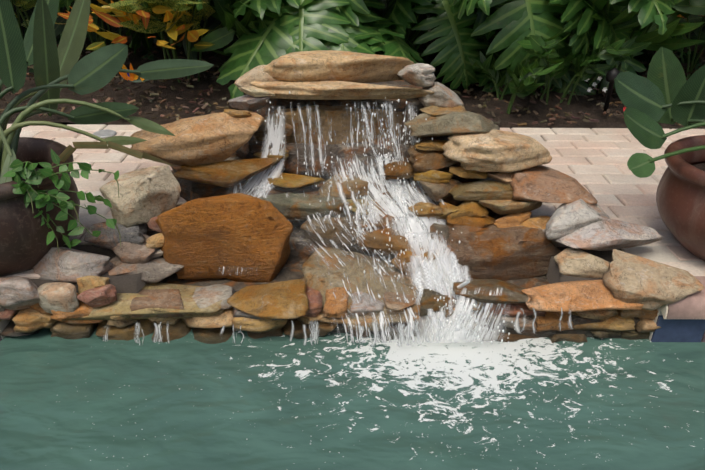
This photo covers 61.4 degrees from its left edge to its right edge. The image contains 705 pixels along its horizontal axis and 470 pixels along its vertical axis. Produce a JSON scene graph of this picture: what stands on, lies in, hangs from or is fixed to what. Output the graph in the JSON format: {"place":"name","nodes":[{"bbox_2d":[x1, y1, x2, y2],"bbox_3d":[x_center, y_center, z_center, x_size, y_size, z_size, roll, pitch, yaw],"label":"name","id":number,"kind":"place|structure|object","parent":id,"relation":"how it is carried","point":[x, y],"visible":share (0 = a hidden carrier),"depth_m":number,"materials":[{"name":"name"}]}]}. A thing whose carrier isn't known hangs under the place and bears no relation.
{"place":"outdoors","nodes":[
{"label":"outdoors","id":0,"kind":"place"},
{"bbox_2d":[0,327,704,469],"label":"pool water","id":1,"kind":"structure","parent":0,"point":[329,401],"depth_m":1.53,"materials":[{"name":"teal liquid"}]},
{"bbox_2d":[248,91,514,348],"bbox_3d":[0.093,-0.086,1.898,0.990,0.620,0.581,13,31,22],"label":"waterfall spray","id":2,"kind":"object","parent":1,"relation":"on","point":[463,284],"visible":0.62,"depth_m":1.96,"materials":[{"name":"liquid"}]},
{"bbox_2d":[0,34,704,128],"bbox_3d":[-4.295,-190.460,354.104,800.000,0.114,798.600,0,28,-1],"label":"soil","id":3,"kind":"structure","parent":0,"point":[574,107],"depth_m":3.40,"materials":[{"name":"brown soil"}]},
{"bbox_2d":[10,0,223,84],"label":"shrub","id":4,"kind":"object","parent":3,"relation":"on","point":[155,26],"depth_m":3.37,"materials":[{"name":"plant"}]},
{"bbox_2d":[14,128,622,326],"bbox_3d":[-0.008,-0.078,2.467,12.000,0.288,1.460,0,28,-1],"label":"rock","id":5,"kind":"object","parent":3,"relation":"on","point":[130,283],"visible":0.04,"depth_m":1.81,"materials":[{"name":"stone"}]},
{"bbox_2d":[0,45,704,125],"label":"mulch chips","id":6,"kind":"object","parent":3,"relation":"on","point":[211,89],"visible":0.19,"depth_m":3.28,"materials":[{"name":"brown wood"}]},
{"bbox_2d":[6,124,704,278],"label":"deck pavers","id":7,"kind":"object","parent":3,"relation":"on","point":[594,161],"visible":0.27,"depth_m":2.53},
{"bbox_2d":[0,137,79,275],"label":"pot","id":8,"kind":"object","parent":7,"relation":"on","point":[24,246],"visible":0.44,"depth_m":1.68,"materials":[{"name":"ceramic"}]},
{"bbox_2d":[2,149,120,251],"bbox_3d":[-0.770,-0.075,1.631,0.349,0.310,0.156,0,28,-1],"label":"trailing plant","id":9,"kind":"object","parent":8,"relation":"in","point":[17,172],"depth_m":1.62,"materials":[{"name":"green plant"}]},
{"bbox_2d":[0,0,213,183],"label":"pot plant","id":10,"kind":"object","parent":8,"relation":"on","point":[50,61],"depth_m":1.77,"materials":[{"name":"green plant"}]},
{"bbox_2d":[93,130,116,137],"bbox_3d":[-1.196,-0.488,2.861,0.110,0.010,0.110,0,28,-1],"label":"pebble","id":11,"kind":"object","parent":7,"relation":"on","point":[104,133],"visible":0.92,"depth_m":2.85,"materials":[{"name":"grey stone"}]},
{"bbox_2d":[0,50,703,343],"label":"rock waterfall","id":12,"kind":"structure","parent":7,"relation":"on","point":[491,184],"depth_m":1.88,"materials":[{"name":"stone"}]},
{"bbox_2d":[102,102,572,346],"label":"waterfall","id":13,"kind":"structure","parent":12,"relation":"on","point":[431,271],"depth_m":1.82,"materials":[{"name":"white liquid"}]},
{"bbox_2d":[220,101,508,342],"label":"waterfall","id":14,"kind":"structure","parent":12,"relation":"on","point":[412,224],"depth_m":1.97,"materials":[{"name":"liquid"}]},
{"bbox_2d":[656,135,704,260],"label":"pot","id":15,"kind":"object","parent":7,"relation":"on","point":[680,197],"visible":0.94,"depth_m":1.80,"materials":[{"name":"red ceramic"}]},
{"bbox_2d":[614,47,704,177],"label":"pot plant","id":16,"kind":"object","parent":15,"relation":"on","point":[644,99],"depth_m":1.82,"materials":[{"name":"green plant"}]},
{"bbox_2d":[10,0,704,72],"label":"hedge","id":17,"kind":"object","parent":3,"relation":"on","point":[212,22],"depth_m":4.26,"materials":[{"name":"plant"}]},
{"bbox_2d":[119,14,625,110],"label":"flowers","id":18,"kind":"object","parent":3,"relation":"on","point":[132,77],"visible":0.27,"depth_m":3.26,"materials":[{"name":"orange plant"}]},
{"bbox_2d":[58,0,690,99],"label":"philodendron","id":19,"kind":"object","parent":3,"relation":"on","point":[465,29],"depth_m":3.19,"materials":[{"name":"green plant"}]},
{"bbox_2d":[55,0,704,49],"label":"croton leaves","id":20,"kind":"object","parent":3,"relation":"on","point":[173,30],"visible":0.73,"depth_m":3.18,"materials":[{"name":"orange plant"}]},
{"bbox_2d":[74,0,704,113],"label":"leafy plant","id":21,"kind":"object","parent":3,"relation":"on","point":[652,38],"depth_m":3.22,"materials":[{"name":"green plant"}]},
{"bbox_2d":[603,68,619,111],"bbox_3d":[1.356,-0.762,3.125,0.072,0.235,0.072,0,28,-1],"label":"path light","id":22,"kind":"object","parent":3,"relation":"on","point":[612,74],"visible":0.9,"depth_m":3.10,"materials":[{"name":"black metal"}]},
{"bbox_2d":[651,315,704,341],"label":"pool edge tiles","id":23,"kind":"object","parent":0,"point":[681,330],"visible":0.47,"depth_m":1.74,"materials":[{"name":"blue tile"}]},
{"bbox_2d":[666,276,704,318],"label":"pool coping","id":24,"kind":"object","parent":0,"point":[691,306],"visible":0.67,"depth_m":1.68,"materials":[{"name":"beige stone"}]},
{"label":"pool floor","id":25,"kind":"structure","parent":0,"visible":0},
{"bbox_2d":[0,276,13,338],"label":"pool edge grout","id":26,"kind":"object","parent":25,"relation":"on","point":[3,324],"depth_m":1.75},
{"bbox_2d":[622,246,704,340],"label":"pool coping","id":27,"kind":"object","parent":25,"relation":"on","point":[659,253],"visible":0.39,"depth_m":1.91,"materials":[{"name":"beige stone"}]}
]}

